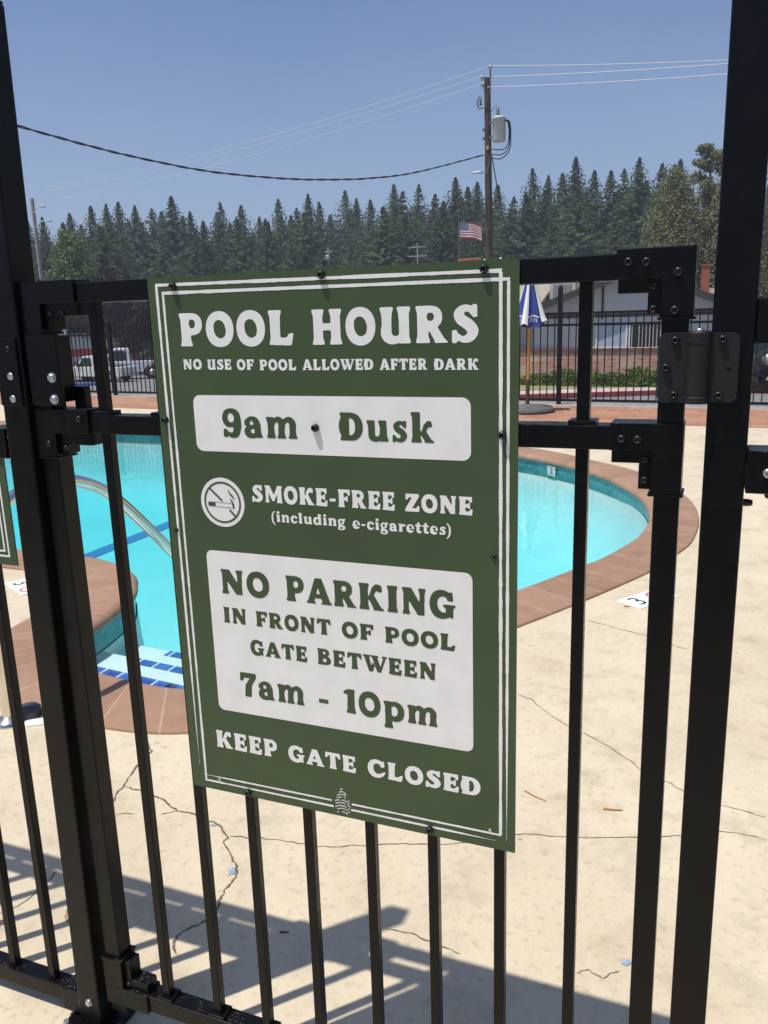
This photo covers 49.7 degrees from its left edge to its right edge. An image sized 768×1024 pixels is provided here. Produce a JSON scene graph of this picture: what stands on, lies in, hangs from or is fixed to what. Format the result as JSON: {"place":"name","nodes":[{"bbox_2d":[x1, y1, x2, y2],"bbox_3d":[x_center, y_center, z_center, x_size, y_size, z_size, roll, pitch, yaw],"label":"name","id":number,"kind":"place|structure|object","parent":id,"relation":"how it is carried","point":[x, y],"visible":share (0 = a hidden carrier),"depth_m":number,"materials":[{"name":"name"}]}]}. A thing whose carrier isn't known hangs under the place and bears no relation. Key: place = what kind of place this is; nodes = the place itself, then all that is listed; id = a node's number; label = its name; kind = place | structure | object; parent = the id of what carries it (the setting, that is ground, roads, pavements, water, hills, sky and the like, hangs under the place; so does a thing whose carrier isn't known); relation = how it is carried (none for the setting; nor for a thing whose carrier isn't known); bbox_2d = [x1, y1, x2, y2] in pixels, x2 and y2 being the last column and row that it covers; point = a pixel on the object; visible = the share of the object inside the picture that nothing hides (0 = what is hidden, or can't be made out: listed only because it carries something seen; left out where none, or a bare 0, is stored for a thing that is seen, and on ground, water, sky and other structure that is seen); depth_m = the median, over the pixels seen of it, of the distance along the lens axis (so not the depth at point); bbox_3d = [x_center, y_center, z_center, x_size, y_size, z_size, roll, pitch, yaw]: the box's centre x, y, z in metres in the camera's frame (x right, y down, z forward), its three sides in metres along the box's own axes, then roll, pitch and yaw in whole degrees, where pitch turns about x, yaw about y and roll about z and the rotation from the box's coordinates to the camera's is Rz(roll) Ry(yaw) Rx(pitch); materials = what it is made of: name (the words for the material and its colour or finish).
{"place":"outdoors","nodes":[
{"label":"outdoors","id":0,"kind":"place"},
{"bbox_2d":[4,444,647,657],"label":"pool floor","id":1,"kind":"structure","parent":0,"point":[545,524],"depth_m":8.33,"materials":[{"name":"paint"}]},
{"bbox_2d":[84,521,168,557],"bbox_3d":[-3.270,0.552,9.063,0.200,0.112,5.250,4,14,22],"label":"lane line","id":2,"kind":"object","parent":1,"relation":"on","point":[110,547],"depth_m":9.65,"materials":[{"name":"blue tile"}]},
{"bbox_2d":[117,442,160,444],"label":"pool wall","id":3,"kind":"structure","parent":1,"relation":"on","point":[137,443],"depth_m":11.93,"materials":[{"name":"paint"}]},
{"bbox_2d":[94,435,648,655],"bbox_3d":[-4.284,-0.244,8.558,13.474,0.160,7.114,4,14,22],"label":"waterline tile","id":4,"kind":"object","parent":3,"relation":"attached to","point":[108,635],"visible":0.16,"depth_m":7.68,"materials":[{"name":"teal tile"}]},
{"bbox_2d":[97,652,183,685],"bbox_3d":[-0.689,1.449,3.670,2.330,1.120,0.775,5,15,27],"label":"pool step","id":5,"kind":"object","parent":1,"relation":"on","point":[112,661],"depth_m":4.12,"materials":[{"name":"teal paint"}]},
{"bbox_2d":[140,659,182,673],"bbox_3d":[-0.393,0.862,3.782,2.000,0.053,0.059,5,15,27],"label":"step edge tile","id":6,"kind":"object","parent":5,"relation":"on","point":[161,666],"depth_m":4.14,"materials":[{"name":"blue tile"}]},
{"bbox_2d":[117,645,181,666],"bbox_3d":[-0.628,1.452,3.790,2.330,1.055,1.035,5,15,27],"label":"pool step","id":7,"kind":"object","parent":1,"relation":"on","point":[151,654],"depth_m":4.44,"materials":[{"name":"teal paint"}]},
{"bbox_2d":[0,396,767,1023],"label":"pool deck","id":8,"kind":"structure","parent":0,"point":[614,670],"depth_m":2.31,"materials":[{"name":"beige concrete"}]},
{"bbox_2d":[22,702,41,719],"bbox_3d":[-1.401,0.783,3.272,0.090,0.042,0.090,4,14,22],"label":"anchor cap","id":9,"kind":"object","parent":8,"relation":"on","point":[32,710],"visible":0.75,"depth_m":3.25,"materials":[{"name":"blue"}]},
{"bbox_2d":[0,1,135,1023],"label":"fence post","id":10,"kind":"object","parent":8,"relation":"on","point":[63,750],"visible":0.92,"depth_m":1.57,"materials":[{"name":"metal"}]},
{"bbox_2d":[0,424,79,1012],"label":"picket fence","id":11,"kind":"object","parent":10,"relation":"attached to","point":[51,979],"visible":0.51,"depth_m":1.82,"materials":[{"name":"metal"}]},
{"bbox_2d":[0,458,18,565],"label":"sign","id":12,"kind":"object","parent":11,"relation":"attached to","point":[8,553],"visible":1,"depth_m":1.58,"materials":[{"name":"green metal"}]},
{"bbox_2d":[0,475,171,728],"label":"pool handrail","id":13,"kind":"object","parent":8,"relation":"on","point":[139,519],"visible":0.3,"depth_m":3.54,"materials":[{"name":"silver metal"}]},
{"bbox_2d":[0,421,698,734],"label":"pool coping","id":14,"kind":"object","parent":8,"relation":"on","point":[165,710],"visible":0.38,"depth_m":4.50,"materials":[{"name":"brick"}]},
{"bbox_2d":[0,395,767,427],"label":"terracotta path","id":15,"kind":"structure","parent":8,"relation":"on","point":[698,417],"depth_m":11.95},
{"bbox_2d":[519,285,554,414],"bbox_3d":[2.122,-2.525,12.203,0.820,2.095,0.820,4,14,22],"label":"patio umbrella","id":16,"kind":"object","parent":15,"relation":"on","point":[532,313],"visible":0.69,"depth_m":12.03,"materials":[{"name":"blue fabric"}]},
{"bbox_2d":[91,394,767,409],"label":"fence footing","id":17,"kind":"object","parent":8,"relation":"on","point":[612,405],"visible":0.25,"depth_m":12.99,"materials":[{"name":"concrete"}]},
{"bbox_2d":[58,320,155,395],"bbox_3d":[-6.491,-3.264,17.572,7.621,1.555,0.065,5,15,26],"label":"pool fence","id":18,"kind":"object","parent":17,"relation":"on","point":[109,335],"visible":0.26,"depth_m":17.07,"materials":[{"name":"black metal"}]},
{"bbox_2d":[519,285,767,404],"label":"pool fence","id":19,"kind":"object","parent":17,"relation":"on","point":[560,313],"visible":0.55,"depth_m":12.86,"materials":[{"name":"black metal"}]},
{"bbox_2d":[617,590,678,608],"bbox_3d":[1.389,0.456,4.362,0.310,0.004,0.156,-11,16,-33],"label":"depth marker","id":20,"kind":"object","parent":8,"relation":"on","point":[639,601],"visible":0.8,"depth_m":4.33,"materials":[{"name":"white tile"}]},
{"bbox_2d":[670,0,767,1023],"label":"fence post","id":21,"kind":"object","parent":8,"relation":"on","point":[741,212],"visible":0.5,"depth_m":1.09,"materials":[{"name":"metal"}]},
{"bbox_2d":[17,245,739,1023],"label":"pool gate","id":22,"kind":"structure","parent":21,"relation":"attached to","point":[699,367],"depth_m":1.42,"materials":[{"name":"black metal"}]},
{"bbox_2d":[147,258,519,852],"bbox_3d":[-0.088,0.085,1.331,0.610,0.914,0.011,4,14,22],"label":"pool sign","id":23,"kind":"object","parent":22,"relation":"attached to","point":[340,450],"visible":1,"depth_m":1.31,"materials":[{"name":"green metal"}]},
{"bbox_2d":[744,297,767,498],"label":"picket fence","id":24,"kind":"object","parent":21,"relation":"attached to","point":[756,476],"visible":0.96,"depth_m":1.06,"materials":[{"name":"metal"}]},
{"bbox_2d":[0,0,767,247],"label":"sky","id":25,"kind":"structure","parent":0,"point":[168,81],"materials":[{"name":"blue"}]},
{"bbox_2d":[74,373,767,406],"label":"road","id":26,"kind":"structure","parent":0,"point":[757,396],"depth_m":34.27,"materials":[{"name":"grey asphalt"}]},
{"bbox_2d":[69,331,115,361],"bbox_3d":[-21.628,-10.965,57.048,6.000,2.893,2.330,-5,14,-12],"label":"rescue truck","id":27,"kind":"object","parent":26,"relation":"on","point":[82,348],"depth_m":56.09,"materials":[{"name":"white metal"}]},
{"bbox_2d":[73,355,138,381],"bbox_3d":[-16.022,-7.976,46.166,4.528,1.472,1.616,3,14,20],"label":"pickup truck","id":28,"kind":"object","parent":26,"relation":"on","point":[92,369],"visible":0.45,"depth_m":45.55,"materials":[{"name":"white paint"}]},
{"bbox_2d":[73,348,154,380],"bbox_3d":[-15.356,-8.700,48.689,5.660,1.840,2.020,-5,14,-13],"label":"pickup truck","id":29,"kind":"object","parent":26,"relation":"on","point":[132,361],"visible":0.34,"depth_m":47.99,"materials":[{"name":"white paint"}]},
{"bbox_2d":[520,383,767,393],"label":"pavement","id":30,"kind":"structure","parent":0,"point":[614,389],"depth_m":28.82,"materials":[{"name":"concrete"}]},
{"bbox_2d":[752,343,767,381],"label":"off road car","id":31,"kind":"object","parent":30,"relation":"on","point":[760,360],"visible":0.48,"depth_m":27.96,"materials":[{"name":"grey paint"}]},
{"bbox_2d":[520,377,767,390],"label":"grass verge","id":32,"kind":"object","parent":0,"point":[536,388],"depth_m":30.21,"materials":[{"name":"green plant"}]},
{"bbox_2d":[615,366,657,387],"bbox_3d":[9.261,-4.789,30.175,1.724,1.106,1.432,-1,13,2],"label":"shrub","id":33,"kind":"object","parent":32,"relation":"on","point":[637,381],"visible":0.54,"depth_m":29.91,"materials":[{"name":"green plant"}]},
{"bbox_3d":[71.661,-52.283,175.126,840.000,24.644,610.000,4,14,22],"label":"ground","id":34,"kind":"structure","parent":0,"visible":0},
{"bbox_2d":[30,198,51,279],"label":"utility pole","id":35,"kind":"object","parent":34,"relation":"on","point":[37,245],"visible":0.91,"depth_m":75.12,"materials":[{"name":"grey"}]},
{"bbox_2d":[31,217,58,277],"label":"conifer","id":36,"kind":"object","parent":34,"relation":"on","point":[43,230],"visible":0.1,"depth_m":98.60,"materials":[{"name":"green plant"}]},
{"bbox_2d":[34,244,55,278],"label":"conifer","id":37,"kind":"object","parent":34,"relation":"on","point":[44,251],"visible":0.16,"depth_m":78.87,"materials":[{"name":"green plant"}]},
{"bbox_2d":[35,275,107,339],"bbox_3d":[-22.474,-12.326,55.404,7.684,6.965,7.073,-1,13,2],"label":"plum tree","id":38,"kind":"object","parent":34,"relation":"on","point":[70,321],"visible":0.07,"depth_m":55.34,"materials":[{"name":"purple plant"}]},
{"bbox_2d":[42,229,123,346],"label":"bright pine","id":39,"kind":"object","parent":34,"relation":"on","point":[69,259],"visible":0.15,"depth_m":66.88,"materials":[{"name":"green plant"}]},
{"bbox_2d":[72,206,104,258],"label":"conifer","id":40,"kind":"object","parent":34,"relation":"on","point":[92,229],"visible":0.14,"depth_m":98.48,"materials":[{"name":"green plant"}]},
{"bbox_2d":[81,226,150,279],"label":"conifer","id":41,"kind":"object","parent":34,"relation":"on","point":[104,260],"visible":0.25,"depth_m":81.55,"materials":[{"name":"green plant"}]},
{"bbox_2d":[84,218,147,306],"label":"conifer","id":42,"kind":"object","parent":34,"relation":"on","point":[110,231],"visible":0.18,"depth_m":86.08,"materials":[{"name":"green plant"}]},
{"bbox_2d":[86,268,154,356],"bbox_3d":[-16.896,-12.813,56.266,6.864,7.312,8.254,-8,15,-23],"label":"plum tree","id":43,"kind":"object","parent":34,"relation":"on","point":[117,311],"visible":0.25,"depth_m":54.38,"materials":[{"name":"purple plant"}]},
{"bbox_2d":[111,202,144,248],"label":"conifer","id":44,"kind":"object","parent":34,"relation":"on","point":[119,216],"visible":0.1,"depth_m":105.13,"materials":[{"name":"green plant"}]},
{"bbox_2d":[114,224,155,302],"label":"conifer","id":45,"kind":"object","parent":34,"relation":"on","point":[119,228],"visible":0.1,"depth_m":98.91,"materials":[{"name":"green plant"}]},
{"bbox_2d":[120,205,162,278],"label":"conifer","id":46,"kind":"object","parent":34,"relation":"on","point":[137,237],"visible":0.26,"depth_m":99.80,"materials":[{"name":"green plant"}]},
{"bbox_2d":[142,242,181,301],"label":"conifer","id":47,"kind":"object","parent":34,"relation":"on","point":[165,266],"visible":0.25,"depth_m":84.96,"materials":[{"name":"green plant"}]},
{"bbox_2d":[138,196,199,276],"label":"conifer","id":48,"kind":"object","parent":34,"relation":"on","point":[174,233],"visible":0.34,"depth_m":100.00,"materials":[{"name":"green plant"}]},
{"bbox_2d":[179,239,213,275],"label":"conifer","id":49,"kind":"object","parent":34,"relation":"on","point":[198,264],"visible":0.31,"depth_m":88.50,"materials":[{"name":"green plant"}]},
{"bbox_2d":[171,220,233,275],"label":"conifer","id":50,"kind":"object","parent":34,"relation":"on","point":[204,243],"visible":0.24,"depth_m":90.29,"materials":[{"name":"green plant"}]},
{"bbox_2d":[199,202,236,262],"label":"conifer","id":51,"kind":"object","parent":34,"relation":"on","point":[223,227],"visible":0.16,"depth_m":102.02,"materials":[{"name":"green plant"}]},
{"bbox_2d":[216,218,261,273],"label":"conifer","id":52,"kind":"object","parent":34,"relation":"on","point":[236,233],"visible":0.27,"depth_m":96.95,"materials":[{"name":"green plant"}]},
{"bbox_2d":[218,205,263,250],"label":"conifer","id":53,"kind":"object","parent":34,"relation":"on","point":[242,219],"visible":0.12,"depth_m":102.74,"materials":[{"name":"green plant"}]},
{"bbox_2d":[231,225,260,272],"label":"conifer","id":54,"kind":"object","parent":34,"relation":"on","point":[245,257],"visible":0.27,"depth_m":95.87,"materials":[{"name":"green plant"}]},
{"bbox_2d":[238,222,298,272],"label":"conifer","id":55,"kind":"object","parent":34,"relation":"on","point":[270,259],"visible":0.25,"depth_m":91.83,"materials":[{"name":"green plant"}]},
{"bbox_2d":[269,198,293,244],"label":"conifer","id":56,"kind":"object","parent":34,"relation":"on","point":[278,208],"visible":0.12,"depth_m":118.48,"materials":[{"name":"green plant"}]},
{"bbox_2d":[272,217,296,265],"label":"conifer","id":57,"kind":"object","parent":34,"relation":"on","point":[281,230],"visible":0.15,"depth_m":98.76,"materials":[{"name":"green plant"}]},
{"bbox_2d":[279,239,319,270],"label":"conifer","id":58,"kind":"object","parent":34,"relation":"on","point":[303,256],"visible":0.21,"depth_m":86.11,"materials":[{"name":"green plant"}]},
{"bbox_2d":[282,208,321,265],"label":"conifer","id":59,"kind":"object","parent":34,"relation":"on","point":[296,217],"visible":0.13,"depth_m":104.41,"materials":[{"name":"green plant"}]},
{"bbox_2d":[279,212,331,269],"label":"conifer","id":60,"kind":"object","parent":34,"relation":"on","point":[304,230],"visible":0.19,"depth_m":96.09,"materials":[{"name":"green plant"}]},
{"bbox_2d":[291,193,339,268],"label":"conifer","id":61,"kind":"object","parent":34,"relation":"on","point":[308,208],"visible":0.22,"depth_m":106.44,"materials":[{"name":"green plant"}]},
{"bbox_2d":[313,201,347,267],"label":"conifer","id":62,"kind":"object","parent":34,"relation":"on","point":[319,211],"visible":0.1,"depth_m":114.94,"materials":[{"name":"green plant"}]},
{"bbox_2d":[326,190,354,267],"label":"conifer","id":63,"kind":"object","parent":34,"relation":"on","point":[343,216],"visible":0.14,"depth_m":121.50,"materials":[{"name":"green plant"}]},
{"bbox_2d":[332,198,365,264],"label":"conifer","id":64,"kind":"object","parent":34,"relation":"on","point":[356,214],"visible":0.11,"depth_m":114.22,"materials":[{"name":"green plant"}]},
{"bbox_2d":[339,199,379,265],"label":"conifer","id":65,"kind":"object","parent":34,"relation":"on","point":[370,208],"visible":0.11,"depth_m":110.35,"materials":[{"name":"green plant"}]},
{"bbox_2d":[341,206,426,266],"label":"conifer","id":66,"kind":"object","parent":34,"relation":"on","point":[381,243],"visible":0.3,"depth_m":91.63,"materials":[{"name":"green plant"}]},
{"bbox_2d":[373,214,429,264],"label":"conifer","id":67,"kind":"object","parent":34,"relation":"on","point":[403,257],"visible":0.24,"depth_m":90.74,"materials":[{"name":"green plant"}]},
{"bbox_2d":[371,191,439,254],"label":"conifer","id":68,"kind":"object","parent":34,"relation":"on","point":[401,213],"visible":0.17,"depth_m":102.67,"materials":[{"name":"green plant"}]},
{"bbox_2d":[407,184,429,244],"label":"conifer","id":69,"kind":"object","parent":34,"relation":"on","point":[418,206],"visible":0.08,"depth_m":119.34,"materials":[{"name":"green plant"}]},
{"bbox_2d":[419,194,447,249],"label":"conifer","id":70,"kind":"object","parent":34,"relation":"on","point":[434,205],"visible":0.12,"depth_m":107.60,"materials":[{"name":"green plant"}]},
{"bbox_2d":[415,202,478,262],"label":"conifer","id":71,"kind":"object","parent":34,"relation":"on","point":[444,251],"visible":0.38,"depth_m":91.44,"materials":[{"name":"green plant"}]},
{"bbox_2d":[421,177,498,262],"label":"conifer","id":72,"kind":"object","parent":34,"relation":"on","point":[455,201],"visible":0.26,"depth_m":104.00,"materials":[{"name":"green plant"}]},
{"bbox_2d":[458,209,481,258],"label":"flag pole","id":73,"kind":"object","parent":34,"relation":"on","point":[471,230],"visible":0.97,"depth_m":66.24,"materials":[{"name":"multicoloured"}]},
{"bbox_2d":[447,186,497,258],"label":"conifer","id":74,"kind":"object","parent":34,"relation":"on","point":[468,196],"visible":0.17,"depth_m":103.62,"materials":[{"name":"green plant"}]},
{"bbox_2d":[457,181,501,254],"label":"conifer","id":75,"kind":"object","parent":34,"relation":"on","point":[476,192],"visible":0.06,"depth_m":107.17,"materials":[{"name":"green plant"}]},
{"bbox_2d":[472,65,510,259],"bbox_3d":[4.762,-12.456,36.649,1.767,13.372,0.594,4,14,22],"label":"utility pole","id":76,"kind":"object","parent":34,"relation":"on","point":[498,122],"visible":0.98,"depth_m":35.74,"materials":[{"name":"brown"}]},
{"bbox_2d":[17,124,483,180],"bbox_3d":[-3.258,-12.586,28.805,1.398,1.967,21.796,10,18,40],"label":"service cable","id":77,"kind":"object","parent":76,"relation":"attached to","point":[115,152],"visible":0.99,"depth_m":27.33,"materials":[{"name":"grey plastic"}]},
{"bbox_2d":[492,184,510,242],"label":"conifer","id":78,"kind":"object","parent":34,"relation":"on","point":[497,212],"visible":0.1,"depth_m":117.52,"materials":[{"name":"green plant"}]},
{"bbox_2d":[484,208,537,258],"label":"conifer","id":79,"kind":"object","parent":34,"relation":"on","point":[512,219],"visible":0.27,"depth_m":93.97,"materials":[{"name":"green plant"}]},
{"bbox_2d":[480,193,553,258],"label":"conifer","id":80,"kind":"object","parent":34,"relation":"on","point":[525,232],"visible":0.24,"depth_m":93.52,"materials":[{"name":"green plant"}]},
{"bbox_2d":[505,168,555,237],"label":"conifer","id":81,"kind":"object","parent":34,"relation":"on","point":[534,189],"visible":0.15,"depth_m":111.61,"materials":[{"name":"green plant"}]},
{"bbox_2d":[513,189,565,257],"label":"conifer","id":82,"kind":"object","parent":34,"relation":"on","point":[544,208],"visible":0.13,"depth_m":94.41,"materials":[{"name":"green plant"}]},
{"bbox_2d":[531,222,569,300],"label":"conifer","id":83,"kind":"object","parent":34,"relation":"on","point":[550,233],"visible":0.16,"depth_m":86.52,"materials":[{"name":"green plant"}]},
{"bbox_2d":[538,173,582,252],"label":"conifer","id":84,"kind":"object","parent":34,"relation":"on","point":[562,199],"visible":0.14,"depth_m":106.74,"materials":[{"name":"green plant"}]},
{"bbox_2d":[538,157,589,237],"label":"conifer","id":85,"kind":"object","parent":34,"relation":"on","point":[577,182],"visible":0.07,"depth_m":109.62,"materials":[{"name":"green plant"}]},
{"bbox_2d":[539,189,607,255],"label":"conifer","id":86,"kind":"object","parent":34,"relation":"on","point":[577,238],"visible":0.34,"depth_m":86.76,"materials":[{"name":"green plant"}]},
{"bbox_2d":[556,170,617,251],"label":"conifer","id":87,"kind":"object","parent":34,"relation":"on","point":[595,194],"visible":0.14,"depth_m":99.73,"materials":[{"name":"green plant"}]},
{"bbox_2d":[578,206,613,254],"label":"conifer","id":88,"kind":"object","parent":34,"relation":"on","point":[591,212],"visible":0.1,"depth_m":90.83,"materials":[{"name":"green plant"}]},
{"bbox_2d":[566,170,635,249],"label":"conifer","id":89,"kind":"object","parent":34,"relation":"on","point":[610,183],"visible":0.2,"depth_m":99.20,"materials":[{"name":"green plant"}]},
{"bbox_2d":[586,218,635,254],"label":"conifer","id":90,"kind":"object","parent":34,"relation":"on","point":[613,236],"visible":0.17,"depth_m":82.98,"materials":[{"name":"green plant"}]},
{"bbox_2d":[520,281,713,383],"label":"street building","id":91,"kind":"structure","parent":34,"relation":"on","point":[607,297],"depth_m":31.08,"materials":[{"name":"grey paint"}]},
{"bbox_2d":[595,322,627,347],"bbox_3d":[8.558,-6.629,31.137,1.160,0.980,0.058,4,14,22],"label":"window","id":92,"kind":"structure","parent":91,"relation":"in","point":[624,328],"depth_m":31.14,"materials":[{"name":"blue"}]},
{"bbox_2d":[628,324,660,347],"bbox_3d":[9.826,-6.519,30.643,1.530,0.960,0.058,4,14,22],"label":"window","id":93,"kind":"structure","parent":91,"relation":"in","point":[655,327],"depth_m":30.72,"materials":[{"name":"white"}]},
{"bbox_2d":[701,264,713,293],"bbox_3d":[13.528,-9.260,34.181,0.940,1.880,0.700,4,14,22],"label":"roof stack","id":94,"kind":"object","parent":91,"relation":"on","point":[705,277],"visible":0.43,"depth_m":34.12,"materials":[{"name":"red brick"}]},
{"bbox_2d":[594,204,646,253],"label":"conifer","id":95,"kind":"object","parent":34,"relation":"on","point":[629,221],"visible":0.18,"depth_m":84.62,"materials":[{"name":"green plant"}]},
{"bbox_2d":[615,157,659,247],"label":"tall pine","id":96,"kind":"object","parent":34,"relation":"on","point":[637,201],"visible":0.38,"depth_m":84.85,"materials":[{"name":"green plant"}]},
{"bbox_2d":[520,387,767,398],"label":"kerb","id":97,"kind":"structure","parent":34,"relation":"on","point":[629,393],"depth_m":28.15,"materials":[{"name":"red paint"}]},
{"bbox_2d":[637,164,712,288],"bbox_3d":[18.625,-16.114,54.090,7.323,12.524,6.936,4,14,22],"label":"grey pine","id":98,"kind":"object","parent":34,"relation":"on","point":[673,231],"visible":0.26,"depth_m":52.90,"materials":[{"name":"green plant"}]},
{"bbox_2d":[688,143,722,283],"bbox_3d":[21.620,-17.735,54.752,5.412,12.554,3.691,4,14,22],"label":"grey pine","id":99,"kind":"object","parent":34,"relation":"on","point":[704,181],"visible":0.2,"depth_m":53.47,"materials":[{"name":"green plant"}]},
{"bbox_2d":[696,164,767,297],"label":"grey pine","id":100,"kind":"object","parent":34,"relation":"on","point":[763,288],"visible":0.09,"depth_m":52.55,"materials":[{"name":"green plant"}]},
{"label":"pool step","id":101,"kind":"structure","parent":0,"visible":0},
{"bbox_2d":[98,667,183,688],"bbox_3d":[-0.527,0.859,3.550,2.030,0.053,0.059,5,15,27],"label":"step edge tile","id":102,"kind":"object","parent":101,"relation":"on","point":[124,675],"depth_m":3.85,"materials":[{"name":"blue tile"}]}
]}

